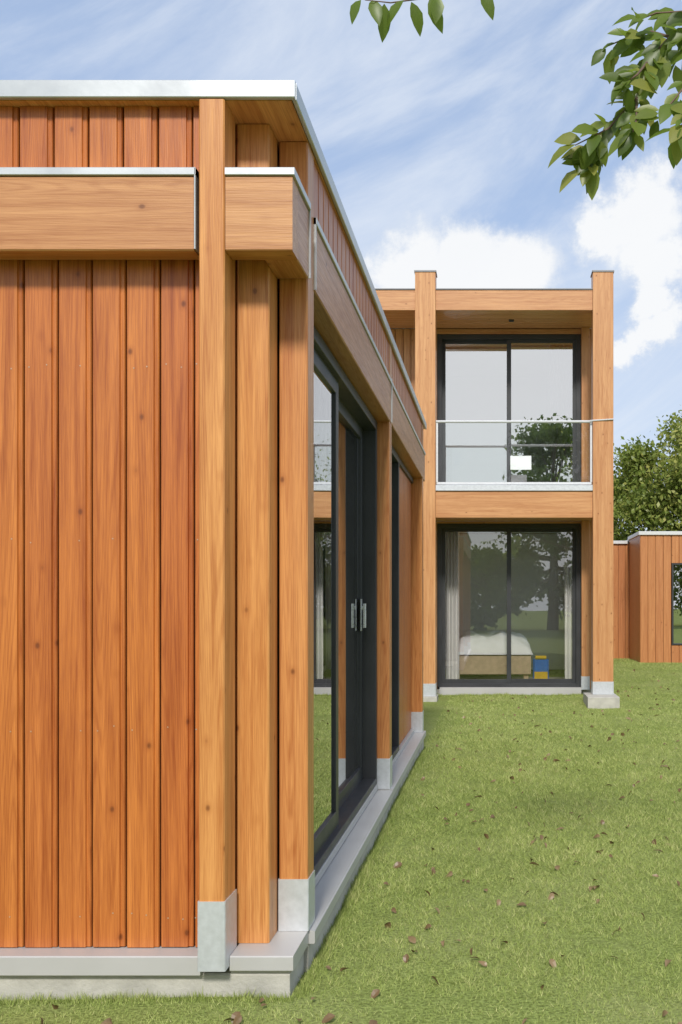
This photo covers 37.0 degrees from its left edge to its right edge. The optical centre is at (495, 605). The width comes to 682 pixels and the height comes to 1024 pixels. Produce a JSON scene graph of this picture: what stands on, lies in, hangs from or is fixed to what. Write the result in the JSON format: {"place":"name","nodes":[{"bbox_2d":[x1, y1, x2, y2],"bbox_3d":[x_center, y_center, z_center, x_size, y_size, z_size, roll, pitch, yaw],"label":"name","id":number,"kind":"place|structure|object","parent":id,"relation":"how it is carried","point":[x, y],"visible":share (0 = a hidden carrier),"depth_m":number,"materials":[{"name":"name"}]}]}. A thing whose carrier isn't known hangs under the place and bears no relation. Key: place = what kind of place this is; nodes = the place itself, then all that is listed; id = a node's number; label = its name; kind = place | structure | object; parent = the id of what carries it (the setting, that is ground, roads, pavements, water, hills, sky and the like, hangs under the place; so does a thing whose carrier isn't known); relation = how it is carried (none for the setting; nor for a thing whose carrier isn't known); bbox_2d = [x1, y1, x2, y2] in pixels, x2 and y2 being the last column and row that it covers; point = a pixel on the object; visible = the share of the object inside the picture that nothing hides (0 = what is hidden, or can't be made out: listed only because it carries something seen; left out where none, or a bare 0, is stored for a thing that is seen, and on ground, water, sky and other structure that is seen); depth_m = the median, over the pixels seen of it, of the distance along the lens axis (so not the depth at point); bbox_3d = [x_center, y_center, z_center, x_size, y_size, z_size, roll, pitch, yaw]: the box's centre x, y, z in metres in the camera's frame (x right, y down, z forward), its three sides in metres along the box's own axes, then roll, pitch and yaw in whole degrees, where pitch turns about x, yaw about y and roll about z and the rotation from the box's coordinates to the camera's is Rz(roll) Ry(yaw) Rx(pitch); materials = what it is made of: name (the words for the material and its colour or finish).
{"place":"outdoors","nodes":[
{"label":"outdoors","id":0,"kind":"place"},
{"bbox_2d":[0,658,681,1023],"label":"ground","id":1,"kind":"structure","parent":0,"point":[432,711],"depth_m":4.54,"materials":[{"name":"green plant"}]},
{"bbox_2d":[101,1017,111,1023],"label":"fallen leaf","id":2,"kind":"object","parent":1,"relation":"on","point":[107,1021],"visible":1,"depth_m":3.32,"materials":[{"name":"brown plant"}]},
{"bbox_2d":[0,80,426,1000],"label":"timber house","id":3,"kind":"structure","parent":1,"relation":"on","point":[212,480],"depth_m":3.62,"materials":[{"name":"brown wood"}]},
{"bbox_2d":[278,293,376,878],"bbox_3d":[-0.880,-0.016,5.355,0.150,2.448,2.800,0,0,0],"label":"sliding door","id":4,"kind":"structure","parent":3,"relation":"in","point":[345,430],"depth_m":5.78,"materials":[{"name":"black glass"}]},
{"bbox_2d":[392,446,398,759],"bbox_3d":[-0.880,-0.016,7.602,0.150,2.448,1.395,0,0,0],"label":"sliding door","id":5,"kind":"structure","parent":3,"relation":"in","point":[395,457],"depth_m":8.24,"materials":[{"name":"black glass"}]},
{"bbox_2d":[231,1011,240,1023],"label":"fallen leaf","id":6,"kind":"object","parent":1,"relation":"on","point":[235,1014],"visible":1,"depth_m":3.35,"materials":[{"name":"brown plant"}]},
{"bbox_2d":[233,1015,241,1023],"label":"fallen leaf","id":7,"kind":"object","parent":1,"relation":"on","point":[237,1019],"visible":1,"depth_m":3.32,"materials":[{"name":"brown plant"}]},
{"bbox_2d":[321,1013,334,1023],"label":"fallen leaf","id":8,"kind":"object","parent":1,"relation":"on","point":[328,1017],"visible":1,"depth_m":3.36,"materials":[{"name":"brown plant"}]},
{"bbox_2d":[369,1020,377,1023],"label":"fallen leaf","id":9,"kind":"object","parent":1,"relation":"on","point":[373,1022],"visible":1,"depth_m":3.33,"materials":[{"name":"brown plant"}]},
{"bbox_2d":[370,989,379,998],"bbox_3d":[-0.437,1.407,3.592,0.035,0.036,0.023,0,0,-6],"label":"fallen leaf","id":10,"kind":"object","parent":1,"relation":"on","point":[374,993],"visible":1,"depth_m":3.59,"materials":[{"name":"brown plant"}]},
{"bbox_2d":[393,861,401,867],"bbox_3d":[-0.534,1.405,5.379,0.056,0.037,0.024,0,0,-9],"label":"fallen leaf","id":11,"kind":"object","parent":1,"relation":"on","point":[397,864],"visible":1,"depth_m":5.38,"materials":[{"name":"brown plant"}]},
{"bbox_2d":[403,954,408,962],"bbox_3d":[-0.358,1.410,3.958,0.022,0.039,0.023,0,0,-27],"label":"fallen leaf","id":12,"kind":"object","parent":1,"relation":"on","point":[405,958],"visible":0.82,"depth_m":3.96,"materials":[{"name":"brown plant"}]},
{"bbox_2d":[408,936,415,942],"bbox_3d":[-0.358,1.399,4.171,0.025,0.021,0.062,0,0,-41],"label":"fallen leaf","id":13,"kind":"object","parent":1,"relation":"on","point":[411,939],"visible":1,"depth_m":4.17,"materials":[{"name":"brown plant"}]},
{"bbox_2d":[478,961,486,965],"bbox_3d":[-0.055,1.399,3.886,0.042,0.017,0.016,0,0,25],"label":"fallen leaf","id":14,"kind":"object","parent":1,"relation":"on","point":[483,963],"visible":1,"depth_m":3.89,"materials":[{"name":"brown plant"}]},
{"bbox_2d":[375,270,619,708],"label":"two storey house","id":15,"kind":"structure","parent":1,"relation":"on","point":[498,377],"depth_m":16.00,"materials":[{"name":"wood"}]},
{"bbox_2d":[459,630,532,678],"bbox_3d":[-0.065,0.873,17.470,1.360,0.862,2.000,0,0,0],"label":"bed","id":16,"kind":"object","parent":15,"relation":"on","point":[484,653],"visible":0.89,"depth_m":16.50,"materials":[{"name":"white wood"}]},
{"bbox_2d":[437,524,580,686],"bbox_3d":[0.209,0.002,16.075,2.308,2.625,0.150,0,0,0],"label":"sliding door","id":17,"kind":"structure","parent":15,"relation":"in","point":[575,529],"depth_m":16.03,"materials":[{"name":"black glass"}]},
{"bbox_2d":[437,334,580,481],"bbox_3d":[0.209,-3.080,16.075,2.308,2.540,0.150,0,0,0],"label":"sliding door","id":18,"kind":"structure","parent":15,"relation":"in","point":[480,376],"depth_m":16.04,"materials":[{"name":"clear glass"}]},
{"bbox_2d":[510,456,530,469],"bbox_3d":[0.372,-2.135,14.944,0.315,0.210,0.011,0,0,0],"label":"paper sheet","id":19,"kind":"object","parent":15,"relation":"attached to","point":[520,462],"visible":1,"depth_m":14.94,"materials":[{"name":"white paper"}]},
{"bbox_2d":[533,656,548,678],"bbox_3d":[0.750,1.077,16.718,0.260,0.454,0.265,0,0,0],"label":"storage bag","id":20,"kind":"object","parent":15,"relation":"on","point":[540,667],"visible":0.74,"depth_m":16.60,"materials":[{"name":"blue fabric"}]},
{"bbox_2d":[350,0,681,199],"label":"overhanging tree","id":21,"kind":"object","parent":1,"relation":"on","point":[645,77],"visible":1,"depth_m":3.17,"materials":[{"name":"green plant"}]},
{"bbox_2d":[548,893,553,899],"bbox_3d":[0.265,1.407,4.784,0.041,0.043,0.016,0,0,-36],"label":"fallen leaf","id":22,"kind":"object","parent":1,"relation":"on","point":[551,896],"visible":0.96,"depth_m":4.79,"materials":[{"name":"brown plant"}]},
{"bbox_2d":[549,959,556,967],"bbox_3d":[0.224,1.409,3.895,0.036,0.042,0.025,0,0,22],"label":"fallen leaf","id":23,"kind":"object","parent":1,"relation":"on","point":[552,962],"visible":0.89,"depth_m":3.89,"materials":[{"name":"brown plant"}]},
{"bbox_2d":[613,473,670,540],"bbox_3d":[3.797,-1.455,31.102,4.568,5.817,3.975,0,0,0],"label":"tree","id":24,"kind":"object","parent":1,"relation":"on","point":[619,503],"visible":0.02,"depth_m":30.61,"materials":[{"name":"green plant"}]},
{"bbox_2d":[613,531,681,662],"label":"timber annex","id":25,"kind":"object","parent":1,"relation":"on","point":[647,596],"visible":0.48,"depth_m":20.61,"materials":[{"name":"brown wood"}]},
{"bbox_2d":[671,563,681,644],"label":"window","id":26,"kind":"structure","parent":25,"relation":"in","point":[676,568],"depth_m":20.62,"materials":[{"name":"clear glass"}]},
{"bbox_2d":[613,410,681,540],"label":"tree","id":27,"kind":"object","parent":1,"relation":"on","point":[649,501],"visible":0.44,"depth_m":28.46,"materials":[{"name":"green plant"}]},
{"bbox_2d":[0,0,681,532],"label":"sky","id":28,"kind":"structure","parent":0,"point":[438,149],"materials":[{"name":"blue"}]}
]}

